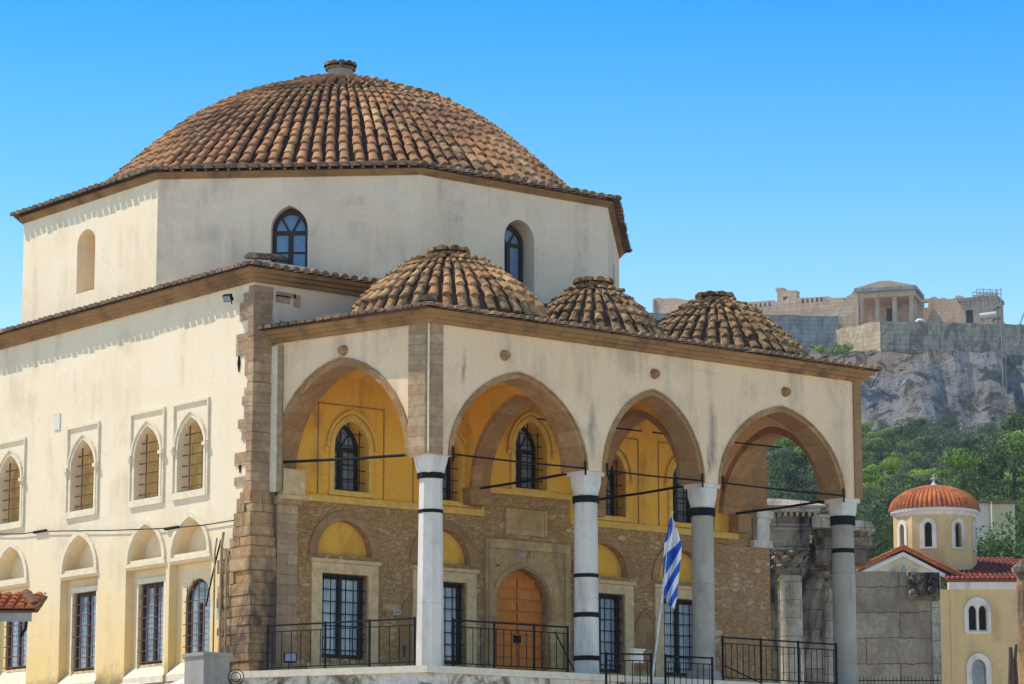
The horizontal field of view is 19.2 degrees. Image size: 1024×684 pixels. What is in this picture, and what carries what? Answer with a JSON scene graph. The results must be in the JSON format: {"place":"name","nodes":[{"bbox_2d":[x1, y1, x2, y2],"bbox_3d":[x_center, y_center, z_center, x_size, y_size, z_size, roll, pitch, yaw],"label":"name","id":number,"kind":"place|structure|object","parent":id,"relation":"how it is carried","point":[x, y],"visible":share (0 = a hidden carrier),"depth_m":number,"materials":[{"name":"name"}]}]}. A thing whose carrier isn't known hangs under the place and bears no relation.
{"place":"outdoors","nodes":[
{"label":"outdoors","id":0,"kind":"place"},
{"bbox_2d":[0,59,881,683],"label":"mosque","id":1,"kind":"structure","parent":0,"point":[432,367],"depth_m":66.67,"materials":[{"name":"beige paint"}]},
{"bbox_2d":[0,437,26,530],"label":"window","id":2,"kind":"structure","parent":1,"relation":"in","point":[18,485],"depth_m":70.86,"materials":[{"name":"beige stone"}]},
{"bbox_2d":[0,622,26,683],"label":"window","id":3,"kind":"structure","parent":1,"relation":"in","point":[17,645],"depth_m":70.29,"materials":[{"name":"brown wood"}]},
{"bbox_2d":[58,585,97,683],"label":"window","id":4,"kind":"structure","parent":1,"relation":"in","point":[85,637],"depth_m":68.00,"materials":[{"name":"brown wood"}]},
{"bbox_2d":[63,421,100,519],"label":"window","id":5,"kind":"structure","parent":1,"relation":"in","point":[91,485],"depth_m":68.56,"materials":[{"name":"beige stone"}]},
{"bbox_2d":[11,520,233,533],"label":"cable","id":6,"kind":"object","parent":1,"relation":"attached to","point":[165,529],"visible":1,"depth_m":66.52,"materials":[{"name":"black metal"}]},
{"bbox_2d":[122,576,165,683],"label":"window","id":7,"kind":"structure","parent":1,"relation":"in","point":[152,640],"depth_m":65.79,"materials":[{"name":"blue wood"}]},
{"bbox_2d":[126,406,165,507],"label":"window","id":8,"kind":"structure","parent":1,"relation":"in","point":[156,472],"depth_m":66.47,"materials":[{"name":"beige stone"}]},
{"bbox_2d":[166,578,209,681],"bbox_3d":[-6.737,6.093,64.280,0.350,2.160,1.630,8,-13,-38],"label":"window","id":9,"kind":"structure","parent":1,"relation":"in","point":[198,639],"depth_m":64.44,"materials":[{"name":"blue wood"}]},
{"bbox_2d":[169,397,209,500],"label":"window","id":10,"kind":"structure","parent":1,"relation":"in","point":[199,486],"depth_m":65.12,"materials":[{"name":"beige stone"}]},
{"bbox_2d":[205,540,220,605],"bbox_3d":[-6.257,4.843,63.460,0.036,1.360,0.568,8,-13,-38],"label":"cable","id":11,"kind":"object","parent":1,"relation":"attached to","point":[212,575],"visible":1,"depth_m":63.47,"materials":[{"name":"black metal"}]},
{"bbox_2d":[222,293,233,303],"bbox_3d":[-5.975,-0.915,63.889,0.200,0.198,0.229,-6,-11,29],"label":"floodlight","id":12,"kind":"object","parent":1,"relation":"attached to","point":[227,297],"visible":1,"depth_m":63.82,"materials":[{"name":"black metal"}]},
{"bbox_2d":[228,669,243,683],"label":"iron scroll","id":13,"kind":"object","parent":1,"relation":"on","point":[233,673],"visible":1,"depth_m":57.50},
{"bbox_2d":[283,652,296,669],"bbox_3d":[-4.545,6.544,61.844,0.260,0.381,0.299,2,-10,-12],"label":"floodlight","id":14,"kind":"object","parent":1,"relation":"on","point":[286,657],"visible":0.89,"depth_m":61.73,"materials":[{"name":"black metal"}]},
{"bbox_2d":[272,208,307,266],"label":"window","id":15,"kind":"structure","parent":1,"relation":"in","point":[290,229],"depth_m":67.01,"materials":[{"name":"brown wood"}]},
{"bbox_2d":[266,617,415,669],"bbox_3d":[-3.467,6.108,60.965,3.643,0.990,0.046,-6,-12,31],"label":"iron railing","id":16,"kind":"object","parent":1,"relation":"on","point":[325,629],"visible":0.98,"depth_m":60.92,"materials":[{"name":"metal"}]},
{"bbox_2d":[306,510,381,668],"bbox_3d":[-3.645,5.343,64.117,1.900,3.540,0.510,8,-13,-38],"label":"window","id":17,"kind":"structure","parent":1,"relation":"in","point":[333,598],"depth_m":64.14,"materials":[{"name":"stone"}]},
{"bbox_2d":[317,402,384,499],"bbox_3d":[-3.547,2.357,64.757,1.744,1.965,0.530,8,-13,-38],"label":"window","id":18,"kind":"structure","parent":1,"relation":"in","point":[341,442],"depth_m":64.83,"materials":[{"name":"paint"}]},
{"bbox_2d":[394,610,400,616],"bbox_3d":[-2.449,5.774,64.380,0.130,0.156,0.159,3,-10,-17],"label":"floodlight","id":19,"kind":"object","parent":1,"relation":"attached to","point":[397,612],"visible":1,"depth_m":64.32,"materials":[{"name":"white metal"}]},
{"bbox_2d":[412,418,475,508],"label":"window","id":20,"kind":"structure","parent":1,"relation":"in","point":[446,484],"depth_m":66.44,"materials":[{"name":"paint"}]},
{"bbox_2d":[410,519,478,667],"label":"window","id":21,"kind":"structure","parent":1,"relation":"in","point":[452,551],"depth_m":65.97,"materials":[{"name":"stone"}]},
{"bbox_2d":[504,225,522,282],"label":"window","id":22,"kind":"structure","parent":1,"relation":"in","point":[513,242],"depth_m":68.71,"materials":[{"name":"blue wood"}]},
{"bbox_2d":[452,618,574,671],"bbox_3d":[0.064,6.157,61.243,2.996,0.990,0.284,8,-13,-38],"label":"iron railing","id":23,"kind":"object","parent":1,"relation":"on","point":[566,652],"visible":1,"depth_m":61.29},
{"bbox_2d":[484,538,570,672],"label":"doorway","id":24,"kind":"structure","parent":1,"relation":"in","point":[510,595],"depth_m":67.12,"materials":[{"name":"stone"}]},
{"bbox_2d":[506,411,555,492],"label":"window","id":25,"kind":"structure","parent":1,"relation":"in","point":[521,446],"depth_m":67.95,"materials":[{"name":"paint"}]},
{"bbox_2d":[572,534,635,675],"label":"window","id":26,"kind":"structure","parent":1,"relation":"in","point":[608,563],"depth_m":68.76,"materials":[{"name":"stone"}]},
{"bbox_2d":[598,437,638,523],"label":"window","id":27,"kind":"structure","parent":1,"relation":"in","point":[610,503],"depth_m":69.39,"materials":[{"name":"stone"}]},
{"bbox_2d":[605,652,652,683],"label":"iron railing","id":28,"kind":"object","parent":1,"relation":"on","point":[651,672],"visible":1,"depth_m":61.77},
{"bbox_2d":[652,510,681,677],"bbox_3d":[3.059,5.922,62.673,0.969,4.951,0.324,5,-11,-25],"label":"greek flag","id":29,"kind":"object","parent":28,"relation":"attached to","point":[672,555],"visible":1,"depth_m":63.00,"materials":[{"name":"fabric"}]},
{"bbox_2d":[628,648,644,662],"bbox_3d":[2.566,6.444,62.145,0.320,0.285,0.160,8,-13,-38],"label":"electric box","id":30,"kind":"object","parent":1,"relation":"attached to","point":[635,657],"visible":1,"depth_m":62.08,"materials":[{"name":"white metal"}]},
{"bbox_2d":[652,541,691,676],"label":"window","id":31,"kind":"structure","parent":1,"relation":"in","point":[675,629],"depth_m":69.88,"materials":[{"name":"stone"}]},
{"bbox_2d":[658,441,714,530],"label":"window","id":32,"kind":"structure","parent":1,"relation":"in","point":[678,502],"depth_m":70.43,"materials":[{"name":"stone"}]},
{"bbox_2d":[664,654,713,683],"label":"iron railing","id":33,"kind":"object","parent":1,"relation":"on","point":[665,669],"visible":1,"depth_m":62.52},
{"bbox_2d":[721,636,837,683],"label":"iron railing","id":34,"kind":"object","parent":1,"relation":"on","point":[761,679],"visible":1,"depth_m":65.93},
{"bbox_2d":[0,0,1023,328],"label":"sky","id":35,"kind":"structure","parent":0,"point":[751,149],"materials":[{"name":"blue"}]},
{"bbox_2d":[856,571,941,683],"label":"stone wall","id":36,"kind":"structure","parent":0,"point":[898,618],"depth_m":91.96,"materials":[{"name":"stone"}]},
{"bbox_2d":[777,458,1023,683],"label":"hillside","id":37,"kind":"structure","parent":0,"point":[824,514],"depth_m":166.29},
{"bbox_2d":[767,461,786,485],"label":"pine tree","id":38,"kind":"object","parent":37,"relation":"on","point":[782,478],"visible":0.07,"depth_m":211.37,"materials":[{"name":"green plant"}]},
{"bbox_2d":[767,482,792,499],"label":"olive tree","id":39,"kind":"object","parent":37,"relation":"on","point":[770,492],"visible":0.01,"depth_m":185.64,"materials":[{"name":"green plant"}]},
{"bbox_2d":[768,439,794,467],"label":"pine tree","id":40,"kind":"object","parent":37,"relation":"on","point":[775,444],"visible":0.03,"depth_m":323.15,"materials":[{"name":"green plant"}]},
{"bbox_2d":[774,446,802,461],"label":"olive tree","id":41,"kind":"object","parent":37,"relation":"on","point":[792,452],"visible":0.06,"depth_m":260.45,"materials":[{"name":"green plant"}]},
{"bbox_2d":[767,453,810,499],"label":"pine tree","id":42,"kind":"object","parent":37,"relation":"on","point":[789,493],"visible":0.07,"depth_m":216.22,"materials":[{"name":"green plant"}]},
{"bbox_2d":[767,438,819,501],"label":"pine tree","id":43,"kind":"object","parent":37,"relation":"on","point":[788,443],"visible":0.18,"depth_m":236.63,"materials":[{"name":"green plant"}]},
{"bbox_2d":[775,453,812,497],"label":"oak tree","id":44,"kind":"object","parent":37,"relation":"on","point":[797,467],"visible":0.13,"depth_m":235.96,"materials":[{"name":"green plant"}]},
{"bbox_2d":[766,448,827,516],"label":"olive tree","id":45,"kind":"object","parent":37,"relation":"on","point":[782,455],"visible":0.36,"depth_m":211.43,"materials":[{"name":"green plant"}]},
{"bbox_2d":[791,453,871,507],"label":"oak tree","id":46,"kind":"object","parent":37,"relation":"on","point":[805,456],"visible":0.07,"depth_m":237.26,"materials":[{"name":"green plant"}]},
{"bbox_2d":[862,443,873,469],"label":"pine tree","id":47,"kind":"object","parent":37,"relation":"on","point":[866,454],"visible":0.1,"depth_m":291.85,"materials":[{"name":"green plant"}]},
{"bbox_2d":[861,422,875,446],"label":"oak tree","id":48,"kind":"object","parent":37,"relation":"on","point":[863,430],"visible":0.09,"depth_m":435.24,"materials":[{"name":"green plant"}]},
{"bbox_2d":[861,421,877,459],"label":"pine tree","id":49,"kind":"object","parent":37,"relation":"on","point":[865,425],"visible":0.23,"depth_m":383.46,"materials":[{"name":"green plant"}]},
{"bbox_2d":[856,502,885,552],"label":"oak tree","id":50,"kind":"object","parent":37,"relation":"on","point":[865,518],"visible":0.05,"depth_m":185.59,"materials":[{"name":"green plant"}]},
{"bbox_2d":[865,431,882,457],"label":"pine tree","id":51,"kind":"object","parent":37,"relation":"on","point":[878,435],"visible":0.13,"depth_m":413.33,"materials":[{"name":"green plant"}]},
{"bbox_2d":[855,504,893,571],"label":"bay tree","id":52,"kind":"object","parent":37,"relation":"on","point":[875,552],"visible":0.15,"depth_m":149.91,"materials":[{"name":"green plant"}]},
{"bbox_2d":[862,440,892,475],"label":"oak tree","id":53,"kind":"object","parent":37,"relation":"on","point":[876,449],"visible":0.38,"depth_m":321.81,"materials":[{"name":"green plant"}]},
{"bbox_2d":[863,456,900,522],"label":"pine tree","id":54,"kind":"object","parent":37,"relation":"on","point":[889,469],"visible":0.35,"depth_m":206.12,"materials":[{"name":"green plant"}]},
{"bbox_2d":[858,467,905,540],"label":"pine tree","id":55,"kind":"object","parent":37,"relation":"on","point":[869,478],"visible":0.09,"depth_m":190.93,"materials":[{"name":"green plant"}]},
{"bbox_2d":[867,427,896,473],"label":"pine tree","id":56,"kind":"object","parent":37,"relation":"on","point":[874,434],"visible":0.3,"depth_m":352.48,"materials":[{"name":"green plant"}]},
{"bbox_2d":[858,676,940,683],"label":"iron fence","id":57,"kind":"object","parent":37,"relation":"on","point":[900,680],"visible":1,"depth_m":86.00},
{"bbox_2d":[879,439,921,481],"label":"pine tree","id":58,"kind":"object","parent":37,"relation":"on","point":[897,457],"visible":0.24,"depth_m":292.14,"materials":[{"name":"green plant"}]},
{"bbox_2d":[825,472,988,588],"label":"olive tree","id":59,"kind":"object","parent":37,"relation":"on","point":[883,500],"visible":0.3,"depth_m":158.85,"materials":[{"name":"green plant"}]},
{"bbox_2d":[893,468,926,488],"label":"pine tree","id":60,"kind":"object","parent":37,"relation":"on","point":[909,478],"visible":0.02,"depth_m":216.28,"materials":[{"name":"green plant"}]},
{"bbox_2d":[896,465,928,488],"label":"oak tree","id":61,"kind":"object","parent":37,"relation":"on","point":[925,467],"visible":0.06,"depth_m":236.45,"materials":[{"name":"green plant"}]},
{"bbox_2d":[878,417,948,467],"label":"oak tree","id":62,"kind":"object","parent":37,"relation":"on","point":[901,428],"visible":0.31,"depth_m":322.25,"materials":[{"name":"green plant"}]},
{"bbox_2d":[882,429,945,483],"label":"oak tree","id":63,"kind":"object","parent":37,"relation":"on","point":[908,434],"visible":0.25,"depth_m":301.51,"materials":[{"name":"green plant"}]},
{"bbox_2d":[925,468,940,476],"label":"pine tree","id":64,"kind":"object","parent":37,"relation":"on","point":[933,471],"visible":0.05,"depth_m":210.39,"materials":[{"name":"green plant"}]},
{"bbox_2d":[906,415,960,444],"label":"olive tree","id":65,"kind":"object","parent":37,"relation":"on","point":[943,423],"visible":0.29,"depth_m":381.89,"materials":[{"name":"green plant"}]},
{"bbox_2d":[894,426,978,483],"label":"olive tree","id":66,"kind":"object","parent":37,"relation":"on","point":[938,449],"visible":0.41,"depth_m":261.79,"materials":[{"name":"green plant"}]},
{"bbox_2d":[904,448,1010,500],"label":"pine tree","id":67,"kind":"object","parent":37,"relation":"on","point":[961,465],"visible":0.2,"depth_m":185.80,"materials":[{"name":"green plant"}]},
{"bbox_2d":[947,426,989,450],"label":"oak tree","id":68,"kind":"object","parent":37,"relation":"on","point":[964,433],"visible":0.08,"depth_m":322.94,"materials":[{"name":"green plant"}]},
{"bbox_2d":[929,429,1023,497],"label":"olive tree","id":69,"kind":"object","parent":37,"relation":"on","point":[969,444],"visible":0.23,"depth_m":235.78,"materials":[{"name":"green plant"}]},
{"bbox_2d":[940,511,1023,588],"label":"bay tree","id":70,"kind":"object","parent":37,"relation":"on","point":[1001,547],"visible":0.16,"depth_m":126.81,"materials":[{"name":"green plant"}]},
{"bbox_2d":[940,526,1023,588],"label":"bay tree","id":71,"kind":"object","parent":37,"relation":"on","point":[986,551],"depth_m":131.39,"materials":[{"name":"green plant"}]},
{"bbox_2d":[947,467,1023,546],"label":"oak tree","id":72,"kind":"object","parent":37,"relation":"on","point":[994,476],"visible":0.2,"depth_m":180.26,"materials":[{"name":"green plant"}]},
{"bbox_2d":[948,428,1023,541],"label":"oak tree","id":73,"kind":"object","parent":37,"relation":"on","point":[984,467],"visible":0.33,"depth_m":192.02,"materials":[{"name":"green plant"}]},
{"bbox_2d":[972,422,1006,441],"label":"olive tree","id":74,"kind":"object","parent":37,"relation":"on","point":[980,428],"visible":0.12,"depth_m":352.23,"materials":[{"name":"green plant"}]},
{"bbox_2d":[975,500,1016,552],"bbox_3d":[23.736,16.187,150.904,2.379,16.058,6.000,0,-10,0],"label":"house","id":75,"kind":"structure","parent":37,"relation":"on","point":[989,513],"depth_m":149.45,"materials":[{"name":"white paint"}]},
{"bbox_2d":[972,407,1023,468],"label":"oak tree","id":76,"kind":"object","parent":37,"relation":"on","point":[1014,421],"visible":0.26,"depth_m":261.04,"materials":[{"name":"green plant"}]},
{"bbox_2d":[979,460,1023,553],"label":"oak tree","id":77,"kind":"object","parent":37,"relation":"on","point":[1018,510],"visible":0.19,"depth_m":160.41,"materials":[{"name":"green plant"}]},
{"bbox_2d":[995,435,1023,498],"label":"pine tree","id":78,"kind":"object","parent":37,"relation":"on","point":[1018,458],"visible":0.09,"depth_m":236.17,"materials":[{"name":"green plant"}]},
{"bbox_2d":[998,430,1023,509],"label":"pine tree","id":79,"kind":"object","parent":37,"relation":"on","point":[1016,442],"visible":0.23,"depth_m":210.97,"materials":[{"name":"green plant"}]},
{"bbox_2d":[806,349,1023,457],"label":"cliff","id":80,"kind":"structure","parent":0,"point":[963,388],"depth_m":470.17,"materials":[{"name":"stone"}]},
{"bbox_2d":[827,341,853,361],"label":"bush","id":81,"kind":"object","parent":80,"relation":"on","point":[844,349],"visible":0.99,"depth_m":470.90,"materials":[{"name":"green plant"}]},
{"bbox_2d":[834,322,880,351],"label":"rampart","id":82,"kind":"object","parent":80,"relation":"on","point":[865,337],"visible":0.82,"depth_m":480.75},
{"bbox_2d":[813,291,858,328],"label":"ruined wall","id":83,"kind":"structure","parent":82,"relation":"on","point":[847,310],"depth_m":487.89,"materials":[{"name":"stone"}]},
{"bbox_2d":[880,321,1023,357],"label":"rampart","id":84,"kind":"object","parent":80,"relation":"on","point":[913,337],"visible":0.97,"depth_m":479.19,"materials":[{"name":"stone"}]},
{"bbox_2d":[854,281,923,324],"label":"temple","id":85,"kind":"structure","parent":84,"relation":"on","point":[879,301],"depth_m":487.53,"materials":[{"name":"stone"}]},
{"bbox_2d":[886,308,891,320],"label":"doorway","id":86,"kind":"structure","parent":85,"relation":"in","point":[889,310],"depth_m":493.07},
{"bbox_2d":[922,295,969,322],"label":"ruined wall","id":87,"kind":"structure","parent":84,"relation":"on","point":[942,310],"depth_m":492.12,"materials":[{"name":"stone"}]},
{"bbox_2d":[957,294,1003,323],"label":"ruined building","id":88,"kind":"structure","parent":84,"relation":"on","point":[966,310],"depth_m":488.64,"materials":[{"name":"stone"}]},
{"bbox_2d":[972,288,1002,323],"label":"scaffolding","id":89,"kind":"object","parent":84,"relation":"on","point":[997,307],"visible":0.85,"depth_m":484.29,"materials":[{"name":"grey metal"}]},
{"bbox_2d":[979,312,995,321],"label":"water tank","id":90,"kind":"object","parent":84,"relation":"on","point":[987,315],"visible":1,"depth_m":476.69,"materials":[{"name":"white metal"}]},
{"bbox_2d":[1001,322,1006,388],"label":"hoist","id":91,"kind":"object","parent":80,"relation":"on","point":[1004,336],"visible":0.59,"depth_m":471.06,"materials":[{"name":"grey metal"}]},
{"bbox_2d":[1011,560,1023,683],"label":"stone pillar","id":92,"kind":"structure","parent":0,"point":[1017,569],"depth_m":91.87,"materials":[{"name":"stone"}]},
{"label":"plateau","id":93,"kind":"structure","parent":0,"visible":0},
{"bbox_2d":[650,313,838,351],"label":"rampart","id":94,"kind":"object","parent":93,"relation":"on","point":[805,331],"visible":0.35,"depth_m":485.18,"materials":[{"name":"stone"}]},
{"bbox_2d":[653,298,689,313],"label":"ruined building","id":95,"kind":"structure","parent":94,"relation":"on","point":[665,305],"depth_m":498.78,"materials":[{"name":"stone"}]},
{"bbox_2d":[747,288,845,315],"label":"ruined wall","id":96,"kind":"structure","parent":94,"relation":"on","point":[794,304],"depth_m":498.16,"materials":[{"name":"stone"}]},
{"bbox_2d":[809,341,828,352],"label":"bush","id":97,"kind":"object","parent":93,"relation":"on","point":[819,348],"visible":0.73,"depth_m":479.34,"materials":[{"name":"green plant"}]},
{"label":"ground","id":98,"kind":"structure","parent":0,"visible":0},
{"bbox_2d":[0,589,47,636],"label":"tiled canopy","id":99,"kind":"object","parent":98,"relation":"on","point":[24,605],"visible":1,"depth_m":53.97,"materials":[{"name":"orange tile"}]},
{"bbox_2d":[182,652,231,683],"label":"stone block","id":100,"kind":"structure","parent":98,"relation":"on","point":[206,668],"depth_m":61.38,"materials":[{"name":"stone"}]},
{"bbox_2d":[767,498,874,683],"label":"ruined colonnade","id":101,"kind":"object","parent":98,"relation":"on","point":[800,564],"visible":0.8,"depth_m":84.18,"materials":[{"name":"stone"}]},
{"bbox_2d":[855,474,1023,683],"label":"church","id":102,"kind":"structure","parent":98,"relation":"on","point":[934,527],"depth_m":115.31,"materials":[{"name":"yellow paint"}]},
{"bbox_2d":[888,566,897,571],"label":"window","id":103,"kind":"structure","parent":102,"relation":"in","point":[892,568],"depth_m":115.47,"materials":[{"name":"yellow paint"}]},
{"bbox_2d":[897,520,907,546],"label":"window","id":104,"kind":"structure","parent":102,"relation":"in","point":[900,522],"depth_m":117.40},
{"bbox_2d":[898,562,907,575],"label":"window","id":105,"kind":"structure","parent":102,"relation":"in","point":[903,567],"depth_m":115.47,"materials":[{"name":"yellow paint"}]},
{"bbox_2d":[909,565,918,571],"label":"window","id":106,"kind":"structure","parent":102,"relation":"in","point":[913,568],"depth_m":115.47,"materials":[{"name":"yellow paint"}]},
{"bbox_2d":[920,518,936,548],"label":"window","id":107,"kind":"structure","parent":102,"relation":"in","point":[930,540],"depth_m":116.63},
{"bbox_2d":[951,518,966,548],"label":"window","id":108,"kind":"structure","parent":102,"relation":"in","point":[954,526],"depth_m":116.71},
{"bbox_2d":[972,521,976,551],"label":"window","id":109,"kind":"structure","parent":102,"relation":"in","point":[973,524],"depth_m":117.46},
{"bbox_2d":[964,597,990,633],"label":"window","id":110,"kind":"structure","parent":102,"relation":"in","point":[970,623],"depth_m":114.60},
{"bbox_2d":[966,653,991,683],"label":"window","id":111,"kind":"structure","parent":102,"relation":"in","point":[975,668],"depth_m":114.26,"materials":[{"name":"white glass"}]},
{"bbox_2d":[1008,644,1017,683],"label":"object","id":112,"kind":"object","parent":98,"relation":"on","point":[1012,673],"visible":1,"depth_m":95.99,"materials":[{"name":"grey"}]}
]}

